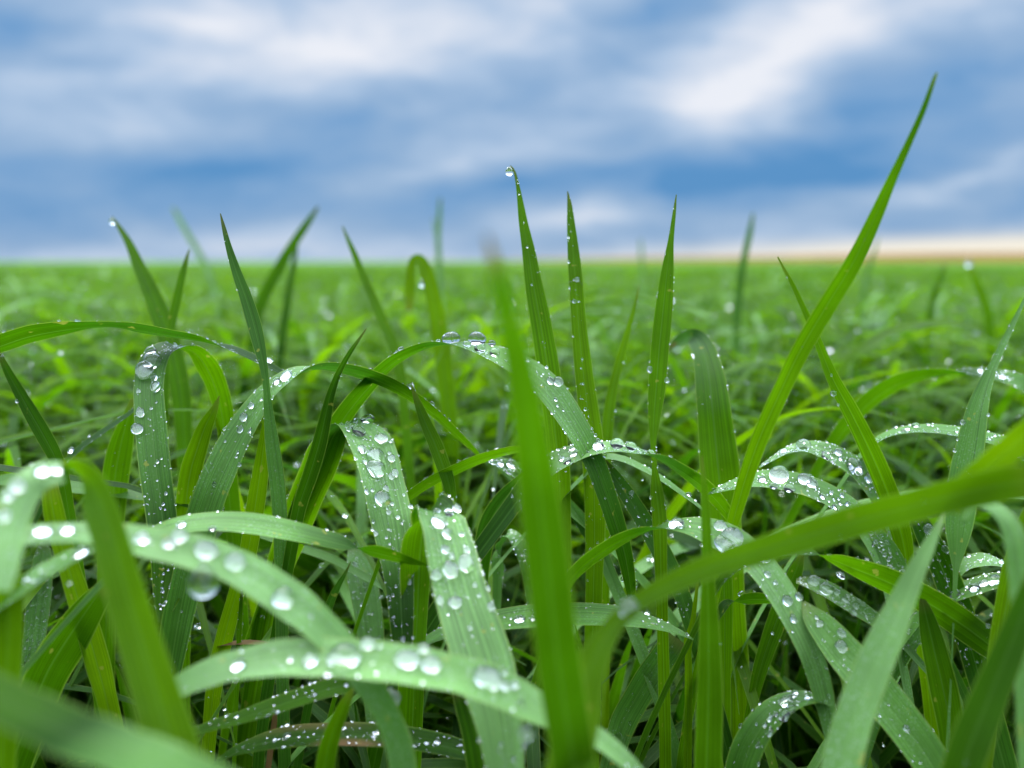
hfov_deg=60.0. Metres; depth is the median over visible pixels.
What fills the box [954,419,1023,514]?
grass blade
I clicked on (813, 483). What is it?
water droplet
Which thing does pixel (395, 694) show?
water droplet
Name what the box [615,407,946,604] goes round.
grass blade
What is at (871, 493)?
grass blade
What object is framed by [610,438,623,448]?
water droplet
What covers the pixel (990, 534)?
grass blade
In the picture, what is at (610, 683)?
grass blade
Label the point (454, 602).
water droplet
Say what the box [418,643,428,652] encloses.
water droplet
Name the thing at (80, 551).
water droplet
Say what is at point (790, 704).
water droplet
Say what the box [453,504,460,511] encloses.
water droplet
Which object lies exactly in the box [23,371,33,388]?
grass blade
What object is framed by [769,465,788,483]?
water droplet
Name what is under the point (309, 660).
water droplet
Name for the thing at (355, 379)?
grass blade
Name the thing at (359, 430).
water droplet
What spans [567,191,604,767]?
grass blade
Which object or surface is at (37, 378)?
grass blade
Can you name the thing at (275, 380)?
water droplet
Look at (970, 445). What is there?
grass blade
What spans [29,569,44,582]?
water droplet
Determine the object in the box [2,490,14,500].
water droplet
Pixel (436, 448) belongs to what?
grass blade
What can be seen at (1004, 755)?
grass blade
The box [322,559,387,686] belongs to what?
grass blade
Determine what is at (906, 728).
water droplet
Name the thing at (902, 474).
grass blade
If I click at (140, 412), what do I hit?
water droplet
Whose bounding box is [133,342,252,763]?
grass blade
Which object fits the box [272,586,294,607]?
water droplet
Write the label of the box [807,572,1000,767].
grass blade
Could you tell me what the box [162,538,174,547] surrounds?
water droplet
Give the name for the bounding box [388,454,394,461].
water droplet
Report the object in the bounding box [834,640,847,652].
water droplet
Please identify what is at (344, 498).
grass blade
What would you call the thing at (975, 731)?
grass blade
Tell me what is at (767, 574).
water droplet
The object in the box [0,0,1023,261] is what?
sky
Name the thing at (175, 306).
grass blade
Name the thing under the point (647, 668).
grass blade
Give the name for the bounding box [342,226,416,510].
grass blade
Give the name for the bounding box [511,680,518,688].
water droplet
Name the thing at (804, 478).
water droplet
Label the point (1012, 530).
grass blade
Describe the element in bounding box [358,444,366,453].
water droplet
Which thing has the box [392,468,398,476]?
water droplet
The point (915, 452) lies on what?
grass blade
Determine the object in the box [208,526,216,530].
water droplet
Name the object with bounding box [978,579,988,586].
water droplet
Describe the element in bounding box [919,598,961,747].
grass blade
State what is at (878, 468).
grass blade
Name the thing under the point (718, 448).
grass blade
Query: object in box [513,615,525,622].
water droplet
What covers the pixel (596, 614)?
grass blade
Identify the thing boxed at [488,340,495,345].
water droplet
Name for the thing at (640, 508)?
grass blade
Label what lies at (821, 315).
grass blade
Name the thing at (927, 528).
water droplet
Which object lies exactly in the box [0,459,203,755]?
grass blade
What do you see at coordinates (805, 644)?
grass blade
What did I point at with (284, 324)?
grass blade
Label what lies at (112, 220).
water droplet
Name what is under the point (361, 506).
grass blade
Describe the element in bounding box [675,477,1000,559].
grass blade
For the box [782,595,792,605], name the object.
water droplet
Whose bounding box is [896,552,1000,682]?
grass blade
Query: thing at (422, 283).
water droplet
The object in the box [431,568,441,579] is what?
water droplet
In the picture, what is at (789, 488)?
water droplet
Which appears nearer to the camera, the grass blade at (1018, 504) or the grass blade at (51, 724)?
the grass blade at (51, 724)
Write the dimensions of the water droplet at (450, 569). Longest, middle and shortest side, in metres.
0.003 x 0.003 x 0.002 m
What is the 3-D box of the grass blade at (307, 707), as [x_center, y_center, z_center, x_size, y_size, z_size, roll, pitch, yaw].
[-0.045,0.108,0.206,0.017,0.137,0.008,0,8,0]
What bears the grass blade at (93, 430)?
on the ground
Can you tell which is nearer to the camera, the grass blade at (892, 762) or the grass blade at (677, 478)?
the grass blade at (892, 762)
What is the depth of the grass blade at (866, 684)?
0.13 m
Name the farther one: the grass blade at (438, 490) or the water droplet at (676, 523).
the grass blade at (438, 490)
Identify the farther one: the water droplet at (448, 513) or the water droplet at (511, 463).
the water droplet at (511, 463)
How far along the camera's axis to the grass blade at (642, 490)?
0.29 m
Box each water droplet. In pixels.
[0,509,10,520]
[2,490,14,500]
[9,478,26,492]
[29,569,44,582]
[30,596,36,606]
[33,524,52,535]
[34,464,49,475]
[50,466,60,473]
[59,523,74,533]
[68,447,73,453]
[73,546,88,557]
[109,217,115,224]
[131,422,142,433]
[133,531,148,543]
[135,361,153,379]
[136,407,143,417]
[143,352,160,367]
[145,346,155,353]
[150,373,156,380]
[150,380,159,391]
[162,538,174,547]
[171,528,187,541]
[176,520,185,527]
[187,563,219,598]
[194,540,217,558]
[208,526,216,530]
[225,551,246,570]
[230,658,244,670]
[236,425,243,432]
[239,412,247,421]
[247,402,253,408]
[272,377,279,384]
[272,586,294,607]
[280,370,291,380]
[284,732,290,737]
[287,656,292,661]
[302,653,316,666]
[324,671,330,676]
[326,643,359,668]
[352,425,365,436]
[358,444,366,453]
[359,637,374,648]
[360,414,374,422]
[366,459,384,477]
[368,447,384,461]
[372,730,379,734]
[375,433,387,443]
[375,490,390,506]
[383,485,388,491]
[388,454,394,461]
[388,473,394,479]
[388,687,400,704]
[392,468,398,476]
[395,650,419,668]
[400,635,405,642]
[407,578,411,585]
[418,279,425,286]
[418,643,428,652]
[421,655,440,671]
[431,513,447,528]
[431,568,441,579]
[436,595,443,604]
[441,332,459,343]
[441,545,449,553]
[442,528,452,538]
[442,560,458,577]
[445,510,452,516]
[448,596,461,608]
[449,552,454,558]
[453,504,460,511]
[458,553,473,572]
[463,341,470,346]
[464,546,470,552]
[468,332,485,344]
[473,665,503,690]
[474,344,485,352]
[487,602,494,610]
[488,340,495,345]
[489,348,499,356]
[497,460,503,466]
[501,680,510,690]
[505,167,512,175]
[505,469,511,474]
[506,459,515,468]
[510,756,515,762]
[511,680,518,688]
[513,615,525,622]
[516,699,526,710]
[519,725,532,740]
[520,743,527,749]
[547,376,554,384]
[554,376,563,385]
[558,455,564,460]
[563,457,570,464]
[569,451,576,456]
[593,441,603,449]
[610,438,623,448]
[619,598,639,620]
[625,442,636,450]
[647,366,652,372]
[669,517,684,528]
[714,520,726,530]
[714,535,734,549]
[721,527,743,543]
[758,476,765,481]
[764,571,770,577]
[765,727,773,736]
[767,714,772,721]
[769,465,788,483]
[769,483,777,488]
[778,694,792,706]
[778,709,789,721]
[779,448,786,453]
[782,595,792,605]
[784,484,794,492]
[787,702,794,708]
[788,706,795,712]
[790,613,797,622]
[795,592,802,600]
[796,439,810,449]
[798,473,811,484]
[803,695,810,699]
[807,478,818,487]
[807,575,819,586]
[816,619,823,626]
[819,493,826,499]
[819,582,833,594]
[821,453,830,459]
[821,699,830,705]
[830,390,836,396]
[832,504,839,509]
[833,589,840,595]
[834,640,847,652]
[835,448,842,455]
[837,628,845,637]
[840,596,847,602]
[846,458,863,475]
[850,609,856,615]
[851,603,858,609]
[864,472,871,482]
[903,725,909,731]
[923,523,932,534]
[941,545,948,553]
[948,589,959,597]
[965,259,971,266]
[968,583,979,591]
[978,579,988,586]
[988,574,999,585]
[997,374,1005,378]
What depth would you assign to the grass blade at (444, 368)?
0.31 m
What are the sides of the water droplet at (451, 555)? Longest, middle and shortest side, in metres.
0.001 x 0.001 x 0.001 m
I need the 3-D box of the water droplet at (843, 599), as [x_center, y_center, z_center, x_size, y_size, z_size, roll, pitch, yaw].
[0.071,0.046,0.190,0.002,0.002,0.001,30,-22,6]
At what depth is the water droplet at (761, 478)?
0.18 m
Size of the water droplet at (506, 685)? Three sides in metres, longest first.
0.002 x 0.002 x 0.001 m
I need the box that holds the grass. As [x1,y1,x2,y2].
[0,261,1023,767]
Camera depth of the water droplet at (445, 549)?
0.16 m
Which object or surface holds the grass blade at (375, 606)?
on the ground
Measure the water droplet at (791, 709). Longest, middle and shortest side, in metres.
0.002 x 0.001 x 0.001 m
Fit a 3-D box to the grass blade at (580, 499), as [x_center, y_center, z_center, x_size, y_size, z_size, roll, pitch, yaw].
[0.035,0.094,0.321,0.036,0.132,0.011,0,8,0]
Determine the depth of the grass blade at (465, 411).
0.37 m
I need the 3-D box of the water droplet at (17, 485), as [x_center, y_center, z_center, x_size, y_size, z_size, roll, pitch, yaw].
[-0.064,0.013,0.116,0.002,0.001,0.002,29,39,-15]
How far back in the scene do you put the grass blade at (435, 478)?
0.19 m
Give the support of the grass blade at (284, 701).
on the ground
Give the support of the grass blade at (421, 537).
on the ground
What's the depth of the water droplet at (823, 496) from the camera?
0.18 m
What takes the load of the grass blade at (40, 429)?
on the ground
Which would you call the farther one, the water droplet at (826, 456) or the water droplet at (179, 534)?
the water droplet at (826, 456)
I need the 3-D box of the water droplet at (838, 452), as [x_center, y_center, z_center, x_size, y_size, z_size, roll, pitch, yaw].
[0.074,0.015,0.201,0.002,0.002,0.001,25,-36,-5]
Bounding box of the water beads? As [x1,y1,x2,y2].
[0,179,1023,767]
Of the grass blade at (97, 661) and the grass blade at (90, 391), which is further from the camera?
the grass blade at (90, 391)
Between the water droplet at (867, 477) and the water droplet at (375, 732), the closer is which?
the water droplet at (375, 732)
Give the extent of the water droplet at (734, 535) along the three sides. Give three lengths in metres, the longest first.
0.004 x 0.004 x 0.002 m
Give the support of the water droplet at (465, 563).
on the grass blade at (421, 537)
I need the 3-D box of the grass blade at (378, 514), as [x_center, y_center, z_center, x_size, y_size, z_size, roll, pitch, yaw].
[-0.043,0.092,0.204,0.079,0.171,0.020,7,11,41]
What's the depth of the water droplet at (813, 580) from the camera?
0.19 m
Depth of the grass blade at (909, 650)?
0.19 m
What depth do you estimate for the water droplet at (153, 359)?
0.20 m
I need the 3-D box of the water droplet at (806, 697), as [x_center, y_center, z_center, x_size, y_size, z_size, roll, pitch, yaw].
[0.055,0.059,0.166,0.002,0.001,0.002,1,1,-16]
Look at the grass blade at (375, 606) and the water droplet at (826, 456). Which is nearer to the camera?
the water droplet at (826, 456)
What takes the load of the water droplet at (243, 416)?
on the grass blade at (176, 627)
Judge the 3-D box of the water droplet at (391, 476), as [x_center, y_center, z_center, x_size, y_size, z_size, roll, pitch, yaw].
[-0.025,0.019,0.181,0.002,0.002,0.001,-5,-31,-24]
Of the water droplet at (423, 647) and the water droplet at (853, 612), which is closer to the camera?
the water droplet at (423, 647)
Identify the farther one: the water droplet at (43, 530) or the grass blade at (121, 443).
the grass blade at (121, 443)
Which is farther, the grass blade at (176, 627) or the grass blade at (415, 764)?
the grass blade at (176, 627)
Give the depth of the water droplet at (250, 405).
0.19 m
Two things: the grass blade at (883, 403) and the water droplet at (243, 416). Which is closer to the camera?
the water droplet at (243, 416)
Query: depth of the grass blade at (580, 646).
0.22 m
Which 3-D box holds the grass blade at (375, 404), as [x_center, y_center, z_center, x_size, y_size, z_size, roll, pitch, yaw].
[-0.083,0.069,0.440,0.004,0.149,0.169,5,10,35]
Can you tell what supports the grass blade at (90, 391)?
on the ground
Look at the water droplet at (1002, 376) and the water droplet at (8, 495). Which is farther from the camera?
the water droplet at (1002, 376)
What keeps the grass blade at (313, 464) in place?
on the ground
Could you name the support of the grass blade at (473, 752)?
on the ground
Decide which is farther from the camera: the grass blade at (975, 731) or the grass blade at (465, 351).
the grass blade at (465, 351)
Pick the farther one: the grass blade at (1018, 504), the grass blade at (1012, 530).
the grass blade at (1018, 504)
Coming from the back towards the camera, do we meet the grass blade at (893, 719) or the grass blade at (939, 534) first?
the grass blade at (939, 534)
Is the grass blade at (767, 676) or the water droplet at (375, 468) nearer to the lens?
the water droplet at (375, 468)
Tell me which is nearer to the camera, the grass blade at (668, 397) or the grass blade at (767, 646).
the grass blade at (767, 646)
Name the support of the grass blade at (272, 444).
on the ground
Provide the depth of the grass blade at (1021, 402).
0.40 m
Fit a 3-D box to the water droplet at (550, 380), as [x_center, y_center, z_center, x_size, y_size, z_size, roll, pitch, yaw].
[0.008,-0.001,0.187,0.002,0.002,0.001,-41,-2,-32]
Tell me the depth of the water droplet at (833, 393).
0.19 m
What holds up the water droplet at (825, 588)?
on the grass blade at (909, 650)
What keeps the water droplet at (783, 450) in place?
on the grass blade at (871, 493)
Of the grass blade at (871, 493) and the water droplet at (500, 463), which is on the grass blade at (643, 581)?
the water droplet at (500, 463)
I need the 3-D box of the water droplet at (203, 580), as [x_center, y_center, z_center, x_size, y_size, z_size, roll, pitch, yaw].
[-0.043,0.028,0.124,0.004,0.005,0.004,0,8,0]
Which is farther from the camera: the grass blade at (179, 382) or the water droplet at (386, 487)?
the grass blade at (179, 382)
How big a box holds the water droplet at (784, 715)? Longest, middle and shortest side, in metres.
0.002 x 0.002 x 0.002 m
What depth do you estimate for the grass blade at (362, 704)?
0.23 m
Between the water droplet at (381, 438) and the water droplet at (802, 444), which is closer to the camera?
the water droplet at (381, 438)
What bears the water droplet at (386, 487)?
on the grass blade at (378, 514)
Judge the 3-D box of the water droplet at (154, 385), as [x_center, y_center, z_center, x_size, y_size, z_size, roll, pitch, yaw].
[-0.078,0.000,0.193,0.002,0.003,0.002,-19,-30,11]
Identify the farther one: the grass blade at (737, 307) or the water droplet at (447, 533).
the grass blade at (737, 307)
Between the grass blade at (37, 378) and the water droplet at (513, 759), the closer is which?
the water droplet at (513, 759)
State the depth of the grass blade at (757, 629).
0.27 m
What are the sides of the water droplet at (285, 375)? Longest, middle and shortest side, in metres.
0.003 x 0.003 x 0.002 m
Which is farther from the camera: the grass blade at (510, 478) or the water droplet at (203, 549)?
the grass blade at (510, 478)
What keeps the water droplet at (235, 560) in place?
on the grass blade at (263, 582)
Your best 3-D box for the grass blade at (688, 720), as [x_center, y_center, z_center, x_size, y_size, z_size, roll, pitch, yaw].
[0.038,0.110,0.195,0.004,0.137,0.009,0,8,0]
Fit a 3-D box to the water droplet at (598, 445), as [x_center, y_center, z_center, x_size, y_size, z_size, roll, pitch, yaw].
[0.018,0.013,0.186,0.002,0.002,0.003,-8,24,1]
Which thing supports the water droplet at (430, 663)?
on the grass blade at (261, 659)
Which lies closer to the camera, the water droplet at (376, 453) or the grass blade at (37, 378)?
the water droplet at (376, 453)
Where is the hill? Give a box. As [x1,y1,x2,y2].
[397,253,1023,261]
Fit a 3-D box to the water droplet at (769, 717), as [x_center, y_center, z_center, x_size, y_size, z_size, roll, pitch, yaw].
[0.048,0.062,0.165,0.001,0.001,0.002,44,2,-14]
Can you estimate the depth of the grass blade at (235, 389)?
0.44 m
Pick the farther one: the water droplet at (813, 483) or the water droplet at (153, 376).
the water droplet at (153, 376)
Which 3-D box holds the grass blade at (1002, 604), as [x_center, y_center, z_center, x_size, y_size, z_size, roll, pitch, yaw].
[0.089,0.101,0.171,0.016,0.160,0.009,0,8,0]
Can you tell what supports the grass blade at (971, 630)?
on the ground
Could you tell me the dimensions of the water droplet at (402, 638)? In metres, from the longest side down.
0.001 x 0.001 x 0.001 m
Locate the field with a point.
(266, 264)
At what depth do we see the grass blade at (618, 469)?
0.34 m
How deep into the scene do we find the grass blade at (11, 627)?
0.13 m
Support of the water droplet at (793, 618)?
on the grass blade at (805, 644)
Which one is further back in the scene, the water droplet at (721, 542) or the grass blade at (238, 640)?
the grass blade at (238, 640)
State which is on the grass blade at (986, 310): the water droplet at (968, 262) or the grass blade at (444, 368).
the water droplet at (968, 262)
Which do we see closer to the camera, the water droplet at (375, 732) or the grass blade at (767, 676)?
the water droplet at (375, 732)
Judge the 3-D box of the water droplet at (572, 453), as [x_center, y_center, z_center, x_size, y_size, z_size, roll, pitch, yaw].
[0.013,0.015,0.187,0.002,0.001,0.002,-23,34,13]
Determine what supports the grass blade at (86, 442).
on the ground
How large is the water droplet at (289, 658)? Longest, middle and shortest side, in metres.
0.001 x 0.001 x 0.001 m
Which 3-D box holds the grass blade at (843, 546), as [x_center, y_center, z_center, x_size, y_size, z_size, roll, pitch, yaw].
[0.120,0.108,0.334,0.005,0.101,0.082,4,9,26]
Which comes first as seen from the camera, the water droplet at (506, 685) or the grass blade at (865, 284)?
the water droplet at (506, 685)
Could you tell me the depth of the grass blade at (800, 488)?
0.18 m
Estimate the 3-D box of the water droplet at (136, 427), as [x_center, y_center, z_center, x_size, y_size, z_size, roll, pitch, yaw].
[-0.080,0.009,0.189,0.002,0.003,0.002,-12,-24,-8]
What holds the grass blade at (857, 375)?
on the ground
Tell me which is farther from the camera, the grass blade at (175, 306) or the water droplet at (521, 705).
the grass blade at (175, 306)
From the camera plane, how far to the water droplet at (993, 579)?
0.17 m
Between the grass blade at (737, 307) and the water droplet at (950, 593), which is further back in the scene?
the grass blade at (737, 307)
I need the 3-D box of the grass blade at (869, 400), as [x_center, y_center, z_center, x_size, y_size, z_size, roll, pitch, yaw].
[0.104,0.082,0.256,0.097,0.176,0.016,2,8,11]
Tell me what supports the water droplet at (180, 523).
on the grass blade at (265, 525)
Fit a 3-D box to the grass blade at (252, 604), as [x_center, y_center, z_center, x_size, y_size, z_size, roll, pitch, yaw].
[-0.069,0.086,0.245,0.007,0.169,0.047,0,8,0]
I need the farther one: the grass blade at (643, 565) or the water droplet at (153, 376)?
the grass blade at (643, 565)
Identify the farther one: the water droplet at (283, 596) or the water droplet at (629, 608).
the water droplet at (283, 596)
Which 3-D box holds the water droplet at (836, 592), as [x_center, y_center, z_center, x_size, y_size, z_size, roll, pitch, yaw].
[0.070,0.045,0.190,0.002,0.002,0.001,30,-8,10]
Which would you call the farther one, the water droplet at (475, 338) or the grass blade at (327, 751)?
the water droplet at (475, 338)
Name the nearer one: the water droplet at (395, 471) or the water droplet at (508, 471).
the water droplet at (395, 471)
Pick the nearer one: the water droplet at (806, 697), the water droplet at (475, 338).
the water droplet at (806, 697)
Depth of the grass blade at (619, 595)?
0.20 m
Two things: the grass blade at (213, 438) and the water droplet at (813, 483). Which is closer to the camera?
the water droplet at (813, 483)
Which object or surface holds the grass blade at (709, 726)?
on the ground
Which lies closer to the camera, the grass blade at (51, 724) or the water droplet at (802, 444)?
the grass blade at (51, 724)
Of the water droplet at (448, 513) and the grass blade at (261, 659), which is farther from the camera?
the water droplet at (448, 513)
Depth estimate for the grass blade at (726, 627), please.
0.20 m
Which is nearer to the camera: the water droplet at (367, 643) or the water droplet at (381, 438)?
the water droplet at (367, 643)
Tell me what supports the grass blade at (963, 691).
on the ground
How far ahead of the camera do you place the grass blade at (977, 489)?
0.12 m
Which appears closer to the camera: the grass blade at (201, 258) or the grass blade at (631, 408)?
the grass blade at (631, 408)
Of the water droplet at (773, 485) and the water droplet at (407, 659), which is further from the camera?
the water droplet at (773, 485)
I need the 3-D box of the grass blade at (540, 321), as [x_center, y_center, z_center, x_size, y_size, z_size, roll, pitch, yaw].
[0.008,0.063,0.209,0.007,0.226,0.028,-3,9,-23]
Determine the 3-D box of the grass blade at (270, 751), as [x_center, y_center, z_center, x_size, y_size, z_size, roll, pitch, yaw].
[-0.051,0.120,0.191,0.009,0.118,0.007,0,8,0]
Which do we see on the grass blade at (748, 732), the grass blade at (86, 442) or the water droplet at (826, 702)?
the water droplet at (826, 702)
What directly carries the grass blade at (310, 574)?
on the ground
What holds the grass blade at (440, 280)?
on the ground
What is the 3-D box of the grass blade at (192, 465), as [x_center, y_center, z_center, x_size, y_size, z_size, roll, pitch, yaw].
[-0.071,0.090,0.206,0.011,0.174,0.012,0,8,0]
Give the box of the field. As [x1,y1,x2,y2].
[0,262,1023,271]
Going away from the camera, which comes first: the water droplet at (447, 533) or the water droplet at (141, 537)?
the water droplet at (141, 537)
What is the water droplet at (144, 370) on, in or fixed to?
on the grass blade at (155, 443)
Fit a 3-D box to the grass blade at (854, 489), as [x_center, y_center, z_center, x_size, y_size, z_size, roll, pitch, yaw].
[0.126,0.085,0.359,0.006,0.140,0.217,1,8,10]
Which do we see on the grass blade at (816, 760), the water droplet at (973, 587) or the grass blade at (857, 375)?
the water droplet at (973, 587)
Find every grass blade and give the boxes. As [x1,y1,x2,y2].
[0,321,282,372]
[0,352,99,714]
[0,411,95,459]
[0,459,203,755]
[0,546,93,609]
[0,563,23,767]
[0,673,227,767]
[6,363,47,393]
[16,587,106,767]
[21,511,427,677]
[21,543,51,681]
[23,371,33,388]
[23,408,133,551]
[24,459,368,564]
[25,522,413,767]
[42,484,122,722]
[51,422,109,548]
[65,405,100,444]
[75,362,209,428]
[94,399,133,767]
[113,217,217,759]
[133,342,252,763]
[153,249,189,626]
[160,362,485,675]
[168,419,215,440]
[172,207,221,335]
[176,396,219,713]
[176,636,642,767]
[189,381,337,515]
[192,386,618,641]
[195,677,351,734]
[201,418,267,758]
[215,417,275,754]
[216,722,465,762]
[218,341,635,765]
[220,213,290,767]
[221,640,264,645]
[232,381,394,436]
[232,591,242,767]
[236,206,318,408]
[236,418,413,767]
[248,374,393,454]
[248,556,365,612]
[252,329,365,767]
[265,714,276,767]
[267,424,428,490]
[269,246,297,496]
[288,602,692,766]
[293,561,350,767]
[315,688,353,767]
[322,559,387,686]
[327,446,514,718]
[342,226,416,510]
[346,434,508,542]
[347,549,386,767]
[353,421,667,529]
[356,366,367,713]
[359,698,365,721]
[367,441,739,767]
[388,717,416,767]
[390,410,498,434]
[397,493,523,767]
[405,254,460,513]
[411,389,456,503]
[417,469,629,520]
[423,453,700,710]
[432,417,453,732]
[435,198,444,311]
[442,399,804,721]
[452,692,484,767]
[454,348,478,414]
[475,477,516,584]
[486,236,596,767]
[488,457,694,672]
[491,529,529,609]
[510,166,570,567]
[522,517,835,740]
[524,544,643,766]
[526,542,801,679]
[545,464,1023,767]
[562,355,576,395]
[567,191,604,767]
[570,462,799,671]
[571,381,876,522]
[571,481,635,655]
[571,500,679,767]
[572,470,866,587]
[573,473,611,690]
[577,632,600,761]
[599,632,683,767]
[600,286,639,761]
[600,499,869,715]
[605,459,732,767]
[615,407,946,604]
[633,550,990,760]
[636,345,778,430]
[639,593,770,765]
[640,238,646,345]
[648,194,676,767]
[657,411,827,661]
[669,329,748,739]
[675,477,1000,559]
[676,72,937,767]
[684,584,698,767]
[694,456,722,767]
[708,469,914,704]
[716,550,732,767]
[725,690,825,767]
[731,424,1023,676]
[732,213,753,384]
[743,555,803,721]
[745,368,1023,612]
[747,626,1015,728]
[759,440,963,706]
[759,628,785,700]
[773,406,988,454]
[777,257,938,737]
[796,368,900,451]
[796,576,962,708]
[802,601,945,767]
[804,419,877,610]
[807,320,985,473]
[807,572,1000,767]
[820,515,944,767]
[826,382,912,479]
[832,542,844,578]
[853,537,865,642]
[859,237,878,326]
[862,610,920,767]
[869,531,992,767]
[883,453,908,485]
[889,677,968,767]
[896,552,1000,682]
[905,391,933,490]
[911,519,1017,767]
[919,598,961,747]
[920,264,945,384]
[924,522,944,578]
[927,332,958,421]
[927,524,1004,586]
[941,579,1023,767]
[945,298,1023,748]
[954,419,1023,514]
[961,503,1023,767]
[966,500,1023,553]
[969,266,994,356]
[971,506,1022,536]
[985,509,1023,767]
[1014,395,1023,424]
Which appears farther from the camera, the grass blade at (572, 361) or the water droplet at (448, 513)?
the grass blade at (572, 361)
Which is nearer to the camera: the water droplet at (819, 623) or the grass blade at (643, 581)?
the water droplet at (819, 623)
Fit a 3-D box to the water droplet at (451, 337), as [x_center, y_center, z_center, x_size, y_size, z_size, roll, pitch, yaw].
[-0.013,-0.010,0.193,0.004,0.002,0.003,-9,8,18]
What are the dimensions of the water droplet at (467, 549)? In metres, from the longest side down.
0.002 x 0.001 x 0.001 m
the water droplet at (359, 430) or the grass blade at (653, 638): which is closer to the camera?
the water droplet at (359, 430)
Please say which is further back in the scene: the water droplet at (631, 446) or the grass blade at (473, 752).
the water droplet at (631, 446)
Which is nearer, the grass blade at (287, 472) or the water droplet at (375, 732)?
the water droplet at (375, 732)
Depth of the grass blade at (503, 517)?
0.19 m
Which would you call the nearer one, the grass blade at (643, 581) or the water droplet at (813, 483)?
the water droplet at (813, 483)
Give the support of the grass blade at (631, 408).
on the ground
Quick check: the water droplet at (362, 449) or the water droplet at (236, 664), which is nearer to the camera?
the water droplet at (236, 664)
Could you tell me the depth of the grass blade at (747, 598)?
0.19 m
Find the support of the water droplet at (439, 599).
on the grass blade at (421, 537)
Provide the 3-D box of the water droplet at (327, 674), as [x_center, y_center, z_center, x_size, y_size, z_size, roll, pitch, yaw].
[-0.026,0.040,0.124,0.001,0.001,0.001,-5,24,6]
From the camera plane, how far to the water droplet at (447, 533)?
0.16 m
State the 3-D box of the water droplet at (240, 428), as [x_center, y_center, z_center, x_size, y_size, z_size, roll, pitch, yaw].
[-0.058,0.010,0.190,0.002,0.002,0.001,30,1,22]
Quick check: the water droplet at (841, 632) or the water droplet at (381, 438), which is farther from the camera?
the water droplet at (381, 438)
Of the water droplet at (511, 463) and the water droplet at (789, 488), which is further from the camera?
the water droplet at (511, 463)
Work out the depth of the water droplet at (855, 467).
0.20 m
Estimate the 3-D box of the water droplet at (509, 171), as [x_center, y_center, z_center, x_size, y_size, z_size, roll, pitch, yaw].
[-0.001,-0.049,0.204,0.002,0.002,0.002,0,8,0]
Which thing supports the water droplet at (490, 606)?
on the grass blade at (421, 537)
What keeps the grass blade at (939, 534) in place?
on the ground
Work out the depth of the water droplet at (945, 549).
0.18 m
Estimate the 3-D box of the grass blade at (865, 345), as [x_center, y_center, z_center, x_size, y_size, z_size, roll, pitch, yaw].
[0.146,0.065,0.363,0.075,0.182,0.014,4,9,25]
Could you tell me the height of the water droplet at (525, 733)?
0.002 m
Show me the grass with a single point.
(796, 739)
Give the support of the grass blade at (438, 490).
on the ground
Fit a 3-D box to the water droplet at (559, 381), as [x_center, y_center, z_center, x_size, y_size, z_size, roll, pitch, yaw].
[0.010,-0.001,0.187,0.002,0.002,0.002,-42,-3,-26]
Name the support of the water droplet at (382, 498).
on the grass blade at (378, 514)
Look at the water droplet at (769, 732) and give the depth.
0.16 m
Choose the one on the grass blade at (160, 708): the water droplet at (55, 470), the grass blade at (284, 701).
the water droplet at (55, 470)
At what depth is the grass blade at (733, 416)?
0.33 m
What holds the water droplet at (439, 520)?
on the grass blade at (421, 537)
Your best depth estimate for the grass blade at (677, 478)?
0.32 m
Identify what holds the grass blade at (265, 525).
on the ground
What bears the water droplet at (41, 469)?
on the grass blade at (160, 708)
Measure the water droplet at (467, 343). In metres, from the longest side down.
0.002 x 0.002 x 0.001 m
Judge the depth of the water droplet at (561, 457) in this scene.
0.19 m
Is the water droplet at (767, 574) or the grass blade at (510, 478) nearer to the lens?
the water droplet at (767, 574)
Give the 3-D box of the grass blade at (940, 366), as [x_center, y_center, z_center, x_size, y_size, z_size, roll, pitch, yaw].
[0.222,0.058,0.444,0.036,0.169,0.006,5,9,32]
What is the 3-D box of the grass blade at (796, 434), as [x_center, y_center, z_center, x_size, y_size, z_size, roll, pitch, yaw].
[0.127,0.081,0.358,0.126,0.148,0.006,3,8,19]
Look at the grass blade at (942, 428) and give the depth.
0.20 m
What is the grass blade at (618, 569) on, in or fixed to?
on the ground
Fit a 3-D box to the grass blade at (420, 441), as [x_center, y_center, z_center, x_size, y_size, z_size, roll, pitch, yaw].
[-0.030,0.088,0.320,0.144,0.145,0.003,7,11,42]
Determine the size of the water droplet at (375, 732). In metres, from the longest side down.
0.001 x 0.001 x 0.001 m
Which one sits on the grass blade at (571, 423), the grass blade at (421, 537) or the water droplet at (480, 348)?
the water droplet at (480, 348)
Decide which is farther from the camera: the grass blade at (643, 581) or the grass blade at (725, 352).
the grass blade at (725, 352)
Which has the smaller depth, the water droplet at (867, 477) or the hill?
the water droplet at (867, 477)
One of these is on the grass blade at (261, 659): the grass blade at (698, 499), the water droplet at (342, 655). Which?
the water droplet at (342, 655)
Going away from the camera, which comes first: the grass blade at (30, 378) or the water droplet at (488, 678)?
the water droplet at (488, 678)
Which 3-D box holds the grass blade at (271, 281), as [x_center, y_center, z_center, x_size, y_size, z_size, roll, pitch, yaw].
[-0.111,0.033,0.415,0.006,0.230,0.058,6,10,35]
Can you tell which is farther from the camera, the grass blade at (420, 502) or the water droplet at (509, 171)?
the grass blade at (420, 502)
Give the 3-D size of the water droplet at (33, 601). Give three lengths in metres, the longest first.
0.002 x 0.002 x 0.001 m
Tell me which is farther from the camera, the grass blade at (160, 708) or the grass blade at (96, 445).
the grass blade at (96, 445)
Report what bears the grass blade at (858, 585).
on the ground
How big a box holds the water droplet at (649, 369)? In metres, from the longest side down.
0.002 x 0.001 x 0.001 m

